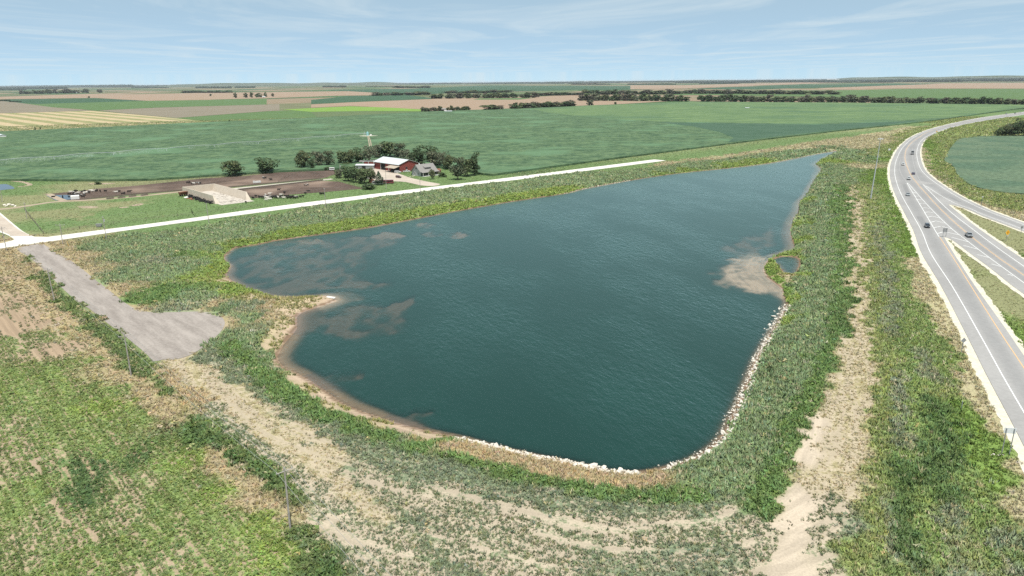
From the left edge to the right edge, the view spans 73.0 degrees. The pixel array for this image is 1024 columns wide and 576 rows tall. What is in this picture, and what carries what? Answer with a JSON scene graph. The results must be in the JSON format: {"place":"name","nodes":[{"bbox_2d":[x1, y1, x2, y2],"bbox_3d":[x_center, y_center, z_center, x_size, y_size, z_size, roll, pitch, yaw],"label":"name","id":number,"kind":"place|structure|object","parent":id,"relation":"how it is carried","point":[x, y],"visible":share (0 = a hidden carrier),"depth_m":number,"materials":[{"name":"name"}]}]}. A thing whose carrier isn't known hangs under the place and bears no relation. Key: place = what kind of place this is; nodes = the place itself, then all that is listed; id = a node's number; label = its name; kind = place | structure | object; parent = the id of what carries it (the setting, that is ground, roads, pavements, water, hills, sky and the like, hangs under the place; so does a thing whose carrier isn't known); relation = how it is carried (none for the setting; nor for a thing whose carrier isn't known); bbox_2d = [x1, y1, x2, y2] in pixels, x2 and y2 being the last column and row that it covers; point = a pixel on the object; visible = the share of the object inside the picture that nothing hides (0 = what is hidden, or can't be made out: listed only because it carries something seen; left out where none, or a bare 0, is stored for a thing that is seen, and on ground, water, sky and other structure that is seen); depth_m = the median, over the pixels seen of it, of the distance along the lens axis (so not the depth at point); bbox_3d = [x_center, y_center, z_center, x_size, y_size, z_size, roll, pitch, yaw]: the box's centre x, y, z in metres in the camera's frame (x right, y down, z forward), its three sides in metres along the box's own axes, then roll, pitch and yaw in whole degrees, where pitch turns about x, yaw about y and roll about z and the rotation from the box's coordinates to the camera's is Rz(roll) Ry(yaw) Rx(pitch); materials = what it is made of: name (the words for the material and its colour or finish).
{"place":"outdoors","nodes":[
{"label":"outdoors","id":0,"kind":"place"},
{"bbox_2d":[0,184,13,189],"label":"blue pond water","id":1,"kind":"structure","parent":0,"point":[4,186],"depth_m":462.15,"materials":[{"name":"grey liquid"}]},
{"bbox_2d":[0,215,30,235],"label":"side road","id":2,"kind":"structure","parent":0,"point":[10,229],"depth_m":326.47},
{"bbox_2d":[0,101,92,112],"bbox_3d":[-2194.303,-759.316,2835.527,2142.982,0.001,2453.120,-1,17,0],"label":"field","id":3,"kind":"structure","parent":0,"point":[10,107],"depth_m":2040.54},
{"bbox_2d":[46,194,65,200],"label":"dirt track","id":4,"kind":"structure","parent":0,"point":[57,198],"depth_m":418.63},
{"bbox_2d":[1,98,140,103],"bbox_3d":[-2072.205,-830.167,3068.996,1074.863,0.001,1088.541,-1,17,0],"label":"field","id":5,"kind":"structure","parent":0,"point":[53,101],"depth_m":3042.18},
{"bbox_2d":[0,191,181,209],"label":"dirt track","id":6,"kind":"structure","parent":0,"point":[82,200],"depth_m":406.86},
{"bbox_2d":[0,111,195,130],"bbox_3d":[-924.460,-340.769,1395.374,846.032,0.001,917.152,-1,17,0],"label":"field","id":7,"kind":"structure","parent":0,"point":[30,119],"depth_m":1381.53,"materials":[{"name":"plant"}]},
{"bbox_2d":[17,244,224,360],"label":"dead end road","id":8,"kind":"structure","parent":0,"point":[170,335],"depth_m":200.20,"materials":[{"name":"gravel"}]},
{"bbox_2d":[24,99,266,109],"bbox_3d":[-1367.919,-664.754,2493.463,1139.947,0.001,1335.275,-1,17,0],"label":"field","id":9,"kind":"structure","parent":0,"point":[127,105],"depth_m":2396.97,"materials":[{"name":"plant"}]},
{"bbox_2d":[99,104,278,117],"bbox_3d":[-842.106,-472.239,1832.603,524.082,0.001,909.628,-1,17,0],"label":"field","id":10,"kind":"structure","parent":0,"point":[176,112],"depth_m":1779.13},
{"bbox_2d":[0,92,383,100],"bbox_3d":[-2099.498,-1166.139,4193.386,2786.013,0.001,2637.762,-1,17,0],"label":"field","id":11,"kind":"structure","parent":0,"point":[181,96],"depth_m":3955.34,"materials":[{"name":"soil"}]},
{"bbox_2d":[183,110,346,120],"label":"field","id":12,"kind":"structure","parent":0,"point":[277,114],"depth_m":1444.64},
{"bbox_2d":[152,82,415,86],"bbox_3d":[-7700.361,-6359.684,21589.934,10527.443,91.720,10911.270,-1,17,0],"label":"field","id":13,"kind":"structure","parent":0,"point":[278,84],"depth_m":19108.95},
{"bbox_2d":[272,91,372,96],"bbox_3d":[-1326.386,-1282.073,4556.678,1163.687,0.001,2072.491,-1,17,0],"label":"field","id":14,"kind":"structure","parent":0,"point":[330,93],"depth_m":4363.12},
{"bbox_2d":[0,159,665,247],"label":"gravel road","id":15,"kind":"structure","parent":0,"point":[24,240],"depth_m":371.76,"materials":[{"name":"gravel"}]},
{"bbox_2d":[283,106,420,111],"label":"field","id":16,"kind":"structure","parent":0,"point":[345,108],"depth_m":1755.31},
{"bbox_2d":[312,111,407,116],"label":"field","id":17,"kind":"structure","parent":0,"point":[328,114],"depth_m":1524.08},
{"bbox_2d":[311,95,430,103],"bbox_3d":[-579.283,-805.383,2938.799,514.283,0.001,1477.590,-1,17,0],"label":"field","id":18,"kind":"structure","parent":0,"point":[362,98],"depth_m":2860.45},
{"bbox_2d":[335,86,629,94],"bbox_3d":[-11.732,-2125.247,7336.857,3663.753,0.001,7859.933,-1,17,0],"label":"field","id":19,"kind":"structure","parent":0,"point":[489,88],"depth_m":6181.21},
{"bbox_2d":[311,95,663,109],"bbox_3d":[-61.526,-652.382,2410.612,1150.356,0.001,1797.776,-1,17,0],"label":"field","id":20,"kind":"structure","parent":0,"point":[472,103],"depth_m":2196.49,"materials":[{"name":"soil"}]},
{"bbox_2d":[479,105,498,109],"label":"windbreak tree","id":21,"kind":"object","parent":20,"relation":"on","point":[489,106],"visible":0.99,"depth_m":1634.46,"materials":[{"name":"plant"}]},
{"bbox_2d":[474,98,528,99],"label":"field","id":22,"kind":"structure","parent":0,"point":[500,98],"depth_m":2682.05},
{"bbox_2d":[0,102,1022,181],"bbox_3d":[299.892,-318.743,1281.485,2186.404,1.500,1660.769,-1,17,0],"label":"corn field","id":23,"kind":"structure","parent":0,"point":[507,141],"depth_m":769.77,"materials":[{"name":"plant"}]},
{"bbox_2d":[254,157,279,171],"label":"broadleaf tree","id":24,"kind":"object","parent":23,"relation":"on","point":[262,165],"visible":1,"depth_m":520.86,"materials":[{"name":"green plant"}]},
{"bbox_2d":[294,150,311,166],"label":"broadleaf tree","id":25,"kind":"object","parent":23,"relation":"on","point":[305,157],"visible":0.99,"depth_m":543.03,"materials":[{"name":"green plant"}]},
{"bbox_2d":[311,151,324,164],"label":"broadleaf tree","id":26,"kind":"object","parent":23,"relation":"on","point":[318,154],"visible":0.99,"depth_m":556.42,"materials":[{"name":"green plant"}]},
{"bbox_2d":[320,150,334,163],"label":"broadleaf tree","id":27,"kind":"object","parent":23,"relation":"on","point":[328,160],"visible":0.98,"depth_m":558.04,"materials":[{"name":"green plant"}]},
{"bbox_2d":[336,150,347,162],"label":"broadleaf tree","id":28,"kind":"object","parent":23,"relation":"on","point":[341,156],"visible":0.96,"depth_m":569.62,"materials":[{"name":"green plant"}]},
{"bbox_2d":[345,149,357,162],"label":"broadleaf tree","id":29,"kind":"object","parent":23,"relation":"on","point":[350,155],"visible":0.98,"depth_m":569.26,"materials":[{"name":"green plant"}]},
{"bbox_2d":[353,147,365,161],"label":"broadleaf tree","id":30,"kind":"object","parent":23,"relation":"on","point":[358,157],"visible":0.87,"depth_m":577.77,"materials":[{"name":"green plant"}]},
{"bbox_2d":[359,145,378,160],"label":"broadleaf tree","id":31,"kind":"object","parent":23,"relation":"on","point":[369,153],"visible":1,"depth_m":575.43,"materials":[{"name":"green plant"}]},
{"bbox_2d":[371,145,384,156],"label":"broadleaf tree","id":32,"kind":"object","parent":23,"relation":"on","point":[378,148],"visible":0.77,"depth_m":609.62,"materials":[{"name":"green plant"}]},
{"bbox_2d":[379,141,394,156],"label":"broadleaf tree","id":33,"kind":"object","parent":23,"relation":"on","point":[387,145],"visible":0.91,"depth_m":612.74,"materials":[{"name":"green plant"}]},
{"bbox_2d":[389,143,405,156],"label":"broadleaf tree","id":34,"kind":"object","parent":23,"relation":"on","point":[396,152],"visible":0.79,"depth_m":609.07,"materials":[{"name":"green plant"}]},
{"bbox_2d":[423,145,438,160],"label":"broadleaf tree","id":35,"kind":"object","parent":23,"relation":"on","point":[432,150],"visible":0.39,"depth_m":572.98,"materials":[{"name":"green plant"}]},
{"bbox_2d":[426,151,440,164],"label":"broadleaf tree","id":36,"kind":"object","parent":23,"relation":"on","point":[431,154],"visible":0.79,"depth_m":548.72,"materials":[{"name":"green plant"}]},
{"bbox_2d":[435,151,449,165],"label":"broadleaf tree","id":37,"kind":"object","parent":23,"relation":"on","point":[442,157],"visible":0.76,"depth_m":542.40,"materials":[{"name":"green plant"}]},
{"bbox_2d":[442,155,454,167],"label":"broadleaf tree","id":38,"kind":"object","parent":23,"relation":"on","point":[447,161],"visible":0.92,"depth_m":534.10,"materials":[{"name":"green plant"}]},
{"bbox_2d":[0,81,1023,575],"bbox_3d":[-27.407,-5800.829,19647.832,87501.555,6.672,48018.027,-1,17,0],"label":"ground","id":39,"kind":"structure","parent":0,"point":[788,555],"depth_m":131.32,"materials":[{"name":"soil"}]},
{"bbox_2d":[118,334,131,375],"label":"utility pole","id":40,"kind":"object","parent":39,"relation":"on","point":[127,353],"visible":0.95,"depth_m":159.66,"materials":[{"name":"grey wood"}]},
{"bbox_2d":[135,338,290,465],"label":"power line","id":41,"kind":"object","parent":40,"relation":"attached to","point":[215,407],"visible":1,"depth_m":123.51,"materials":[{"name":"metal"}]},
{"bbox_2d":[43,204,261,233],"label":"fence","id":42,"kind":"object","parent":39,"relation":"on","point":[138,218],"visible":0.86,"depth_m":343.57,"materials":[{"name":"brown wood"}]},
{"bbox_2d":[0,262,313,575],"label":"crop plants","id":43,"kind":"object","parent":39,"relation":"on","point":[248,528],"visible":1,"depth_m":119.51,"materials":[{"name":"green plant"}]},
{"bbox_2d":[3,133,366,160],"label":"pivot irrigator","id":44,"kind":"object","parent":39,"relation":"on","point":[172,147],"visible":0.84,"depth_m":684.68,"materials":[{"name":"metal"}]},
{"bbox_2d":[52,170,334,199],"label":"dirt lot","id":45,"kind":"structure","parent":39,"relation":"on","point":[229,181],"depth_m":475.90,"materials":[{"name":"soil"}]},
{"bbox_2d":[82,193,139,199],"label":"feed bunk","id":46,"kind":"object","parent":45,"relation":"on","point":[110,196],"visible":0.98,"depth_m":417.99,"materials":[{"name":"concrete"}]},
{"bbox_2d":[140,189,182,193],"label":"feed bunk","id":47,"kind":"object","parent":45,"relation":"on","point":[161,191],"visible":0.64,"depth_m":434.01,"materials":[{"name":"concrete"}]},
{"bbox_2d":[229,178,320,187],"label":"feed bunk","id":48,"kind":"object","parent":45,"relation":"on","point":[274,182],"visible":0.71,"depth_m":468.50,"materials":[{"name":"concrete"}]},
{"bbox_2d":[182,184,252,204],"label":"bunker silo","id":49,"kind":"object","parent":39,"relation":"on","point":[219,194],"visible":0.96,"depth_m":415.78,"materials":[{"name":"concrete"}]},
{"bbox_2d":[220,160,244,174],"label":"broadleaf tree","id":50,"kind":"object","parent":39,"relation":"on","point":[234,168],"visible":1,"depth_m":504.90,"materials":[{"name":"green plant"}]},
{"bbox_2d":[234,179,332,188],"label":"concrete alley","id":51,"kind":"structure","parent":39,"relation":"on","point":[271,184],"depth_m":460.16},
{"bbox_2d":[276,467,292,528],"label":"utility pole","id":52,"kind":"object","parent":39,"relation":"on","point":[288,511],"visible":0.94,"depth_m":103.62,"materials":[{"name":"grey wood"}]},
{"bbox_2d":[130,347,275,471],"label":"power line","id":53,"kind":"object","parent":52,"relation":"attached to","point":[201,411],"visible":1,"depth_m":122.85,"materials":[{"name":"metal"}]},
{"bbox_2d":[293,468,391,575],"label":"power line","id":54,"kind":"object","parent":52,"relation":"attached to","point":[345,527],"visible":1,"depth_m":90.36,"materials":[{"name":"metal"}]},
{"bbox_2d":[241,181,362,197],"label":"dirt lot","id":55,"kind":"structure","parent":39,"relation":"on","point":[298,188],"depth_m":445.05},
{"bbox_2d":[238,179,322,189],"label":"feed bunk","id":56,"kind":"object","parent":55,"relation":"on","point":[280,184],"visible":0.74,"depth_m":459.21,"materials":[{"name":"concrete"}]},
{"bbox_2d":[341,166,353,180],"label":"broadleaf tree","id":57,"kind":"object","parent":39,"relation":"on","point":[346,172],"visible":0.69,"depth_m":474.51,"materials":[{"name":"green plant"}]},
{"bbox_2d":[347,165,359,181],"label":"broadleaf tree","id":58,"kind":"object","parent":39,"relation":"on","point":[354,173],"visible":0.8,"depth_m":468.36,"materials":[{"name":"green plant"}]},
{"bbox_2d":[356,168,371,183],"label":"broadleaf tree","id":59,"kind":"object","parent":39,"relation":"on","point":[361,175],"visible":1,"depth_m":461.54,"materials":[{"name":"green plant"}]},
{"bbox_2d":[355,164,374,168],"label":"shed","id":60,"kind":"structure","parent":39,"relation":"on","point":[366,166],"depth_m":543.46,"materials":[{"name":"grey metal"}]},
{"bbox_2d":[361,183,375,188],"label":"shrub","id":61,"kind":"object","parent":39,"relation":"on","point":[368,186],"visible":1,"depth_m":436.79,"materials":[{"name":"green plant"}]},
{"bbox_2d":[367,167,375,179],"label":"broadleaf tree","id":62,"kind":"object","parent":39,"relation":"on","point":[373,176],"visible":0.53,"depth_m":468.01,"materials":[{"name":"green plant"}]},
{"bbox_2d":[374,171,385,184],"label":"cedar tree","id":63,"kind":"object","parent":39,"relation":"on","point":[379,177],"visible":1,"depth_m":455.28,"materials":[{"name":"green plant"}]},
{"bbox_2d":[373,156,417,171],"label":"barn","id":64,"kind":"structure","parent":39,"relation":"on","point":[382,163],"depth_m":529.80,"materials":[{"name":"red"}]},
{"bbox_2d":[385,165,399,172],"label":"shed awning","id":65,"kind":"object","parent":64,"relation":"attached to","point":[393,168],"visible":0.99,"depth_m":522.01,"materials":[{"name":"beige metal"}]},
{"bbox_2d":[369,169,439,185],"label":"farm drive","id":66,"kind":"structure","parent":39,"relation":"on","point":[389,175],"depth_m":486.93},
{"bbox_2d":[398,149,414,160],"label":"broadleaf tree","id":67,"kind":"object","parent":39,"relation":"on","point":[405,152],"visible":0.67,"depth_m":551.84,"materials":[{"name":"green plant"}]},
{"bbox_2d":[408,144,424,163],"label":"broadleaf tree","id":68,"kind":"object","parent":39,"relation":"on","point":[418,155],"visible":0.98,"depth_m":549.16,"materials":[{"name":"green plant"}]},
{"bbox_2d":[411,163,438,176],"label":"house","id":69,"kind":"structure","parent":39,"relation":"on","point":[421,170],"depth_m":500.30,"materials":[{"name":"grey"}]},
{"bbox_2d":[448,157,466,179],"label":"broadleaf tree","id":70,"kind":"object","parent":39,"relation":"on","point":[458,170],"visible":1,"depth_m":475.26,"materials":[{"name":"green plant"}]},
{"bbox_2d":[461,157,474,175],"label":"broadleaf tree","id":71,"kind":"object","parent":39,"relation":"on","point":[466,165],"visible":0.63,"depth_m":491.84,"materials":[{"name":"green plant"}]},
{"bbox_2d":[468,151,480,174],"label":"broadleaf tree","id":72,"kind":"object","parent":39,"relation":"on","point":[476,165],"visible":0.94,"depth_m":496.15,"materials":[{"name":"green plant"}]},
{"bbox_2d":[0,116,1023,575],"bbox_3d":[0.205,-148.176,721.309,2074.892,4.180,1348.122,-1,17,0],"label":"tall grass","id":73,"kind":"structure","parent":39,"relation":"on","point":[880,294],"depth_m":149.38,"materials":[{"name":"plant"}]},
{"bbox_2d":[0,77,1023,89],"bbox_3d":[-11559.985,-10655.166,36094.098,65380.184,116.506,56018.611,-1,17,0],"label":"distant woods","id":74,"kind":"object","parent":39,"relation":"on","point":[12,87],"visible":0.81,"depth_m":14550.42,"materials":[{"name":"green plant"}]},
{"bbox_2d":[458,180,789,474],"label":"rubble","id":75,"kind":"object","parent":39,"relation":"on","point":[484,444],"visible":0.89,"depth_m":137.07,"materials":[{"name":"stone"}]},
{"bbox_2d":[870,138,882,198],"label":"mast light","id":76,"kind":"object","parent":39,"relation":"on","point":[875,171],"visible":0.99,"depth_m":384.27,"materials":[{"name":"metal"}]},
{"bbox_2d":[887,112,1023,471],"bbox_3d":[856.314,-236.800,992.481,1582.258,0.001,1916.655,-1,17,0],"label":"gravel shoulder","id":77,"kind":"object","parent":39,"relation":"on","point":[1002,415],"visible":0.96,"depth_m":168.37},
{"bbox_2d":[920,115,1023,221],"bbox_3d":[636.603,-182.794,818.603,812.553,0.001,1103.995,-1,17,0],"label":"gravel shoulder","id":78,"kind":"object","parent":39,"relation":"on","point":[927,171],"visible":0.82,"depth_m":437.19},
{"bbox_2d":[1001,427,1016,454],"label":"road sign","id":79,"kind":"object","parent":39,"relation":"on","point":[1010,430],"visible":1,"depth_m":123.06,"materials":[{"name":"metal"}]},
{"bbox_2d":[0,0,1023,85],"label":"sky","id":80,"kind":"structure","parent":0,"point":[43,42],"materials":[{"name":"blue"}]},
{"bbox_2d":[228,151,834,468],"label":"pond water","id":81,"kind":"structure","parent":0,"point":[615,325],"depth_m":208.06,"materials":[{"name":"liquid"}]},
{"bbox_2d":[502,90,578,94],"bbox_3d":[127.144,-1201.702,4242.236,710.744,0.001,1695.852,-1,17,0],"label":"field","id":82,"kind":"structure","parent":0,"point":[509,93],"depth_m":4340.77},
{"bbox_2d":[569,80,732,81],"bbox_3d":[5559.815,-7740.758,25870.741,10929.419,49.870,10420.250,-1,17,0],"label":"hills","id":83,"kind":"structure","parent":0,"point":[679,80],"depth_m":24599.15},
{"bbox_2d":[630,82,816,88],"bbox_3d":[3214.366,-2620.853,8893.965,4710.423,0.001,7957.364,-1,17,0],"label":"field","id":84,"kind":"structure","parent":0,"point":[677,86],"depth_m":7515.50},
{"bbox_2d":[530,102,1023,123],"bbox_3d":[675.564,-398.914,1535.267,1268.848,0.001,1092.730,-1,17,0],"label":"soybean field","id":85,"kind":"structure","parent":0,"point":[787,112],"depth_m":1400.76,"materials":[{"name":"plant"}]},
{"bbox_2d":[765,256,798,272],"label":"lagoon water","id":86,"kind":"structure","parent":0,"point":[788,264],"depth_m":261.00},
{"bbox_2d":[659,120,923,141],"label":"dark corn field","id":87,"kind":"structure","parent":0,"point":[739,131],"depth_m":930.46,"materials":[{"name":"plant"}]},
{"bbox_2d":[699,84,920,88],"bbox_3d":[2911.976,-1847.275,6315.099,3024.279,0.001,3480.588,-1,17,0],"label":"field","id":88,"kind":"structure","parent":0,"point":[800,86],"depth_m":5968.86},
{"bbox_2d":[674,89,1023,99],"bbox_3d":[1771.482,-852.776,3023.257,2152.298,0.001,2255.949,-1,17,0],"label":"field","id":89,"kind":"structure","parent":0,"point":[1014,94],"depth_m":2924.95,"materials":[{"name":"plant"}]},
{"bbox_2d":[817,83,1023,88],"bbox_3d":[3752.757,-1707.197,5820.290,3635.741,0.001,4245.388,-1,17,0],"label":"field","id":90,"kind":"structure","parent":0,"point":[975,86],"depth_m":4943.59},
{"bbox_2d":[839,76,1023,79],"bbox_3d":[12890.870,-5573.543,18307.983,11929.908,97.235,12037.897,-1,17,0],"label":"hills","id":91,"kind":"structure","parent":0,"point":[863,78],"depth_m":17192.29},
{"bbox_2d":[890,113,1023,444],"bbox_3d":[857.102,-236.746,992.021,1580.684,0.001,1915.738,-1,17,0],"label":"highway pavement","id":92,"kind":"structure","parent":0,"point":[1012,407],"depth_m":248.21,"materials":[{"name":"asphalt"}]},
{"bbox_2d":[894,115,1023,412],"bbox_3d":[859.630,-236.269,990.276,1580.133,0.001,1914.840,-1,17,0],"label":"white road line","id":93,"kind":"object","parent":92,"relation":"on","point":[961,301],"visible":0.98,"depth_m":198.44,"materials":[{"name":"paint"}]},
{"bbox_2d":[895,112,1023,185],"bbox_3d":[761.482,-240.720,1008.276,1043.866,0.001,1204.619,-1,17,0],"label":"lane surface","id":94,"kind":"object","parent":92,"relation":"on","point":[903,170],"visible":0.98,"depth_m":539.31,"materials":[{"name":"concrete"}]},
{"bbox_2d":[905,116,1023,274],"bbox_3d":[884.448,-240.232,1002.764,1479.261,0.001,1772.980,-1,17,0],"label":"yellow road line","id":95,"kind":"object","parent":92,"relation":"on","point":[945,213],"visible":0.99,"depth_m":354.15,"materials":[{"name":"paint"}]},
{"bbox_2d":[906,113,1023,183],"bbox_3d":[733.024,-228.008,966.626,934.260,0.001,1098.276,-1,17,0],"label":"lane surface","id":96,"kind":"object","parent":92,"relation":"on","point":[910,161],"visible":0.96,"depth_m":608.79,"materials":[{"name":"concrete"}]},
{"bbox_2d":[924,184,1023,228],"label":"exit lane surface","id":97,"kind":"object","parent":92,"relation":"on","point":[938,189],"visible":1,"depth_m":367.39,"materials":[{"name":"asphalt"}]},
{"bbox_2d":[940,238,1023,367],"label":"yellow road line","id":98,"kind":"object","parent":92,"relation":"on","point":[986,310],"visible":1,"depth_m":197.03,"materials":[{"name":"paint"}]},
{"bbox_2d":[898,183,1023,408],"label":"ramp lane surface","id":99,"kind":"object","parent":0,"point":[1009,365],"visible":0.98,"depth_m":202.30,"materials":[{"name":"asphalt"}]},
{"bbox_2d":[907,180,1023,281],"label":"lane surface","id":100,"kind":"object","parent":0,"point":[934,207],"visible":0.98,"depth_m":307.46,"materials":[{"name":"asphalt"}]},
{"bbox_2d":[913,189,1023,282],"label":"white road line","id":101,"kind":"object","parent":100,"relation":"on","point":[966,240],"visible":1,"depth_m":282.96,"materials":[{"name":"paint"}]},
{"bbox_2d":[920,185,1023,273],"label":"oncoming lane surface","id":102,"kind":"object","parent":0,"point":[996,251],"visible":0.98,"depth_m":288.09,"materials":[{"name":"asphalt"}]},
{"bbox_2d":[944,135,1023,193],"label":"row crop field","id":103,"kind":"structure","parent":0,"point":[994,163],"depth_m":549.27,"materials":[{"name":"plant"}]},
{"bbox_2d":[1001,125,1013,135],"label":"broadleaf tree","id":104,"kind":"object","parent":103,"relation":"on","point":[1007,128],"visible":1,"depth_m":785.30,"materials":[{"name":"green plant"}]},
{"bbox_2d":[1010,123,1021,135],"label":"broadleaf tree","id":105,"kind":"object","parent":103,"relation":"on","point":[1014,131],"visible":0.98,"depth_m":782.82,"materials":[{"name":"green plant"}]},
{"bbox_2d":[944,237,1023,354],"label":"gravel shoulder","id":106,"kind":"object","parent":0,"point":[994,308],"visible":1,"depth_m":210.48},
{"bbox_2d":[948,204,1023,258],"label":"gravel shoulder","id":107,"kind":"object","parent":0,"point":[993,237],"visible":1,"depth_m":298.29},
{"bbox_2d":[949,239,1023,297],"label":"gravel shoulder","id":108,"kind":"object","parent":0,"point":[1005,282],"visible":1,"depth_m":240.77},
{"bbox_2d":[953,205,1023,232],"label":"gravel shoulder","id":109,"kind":"object","parent":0,"point":[989,219],"visible":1,"depth_m":327.45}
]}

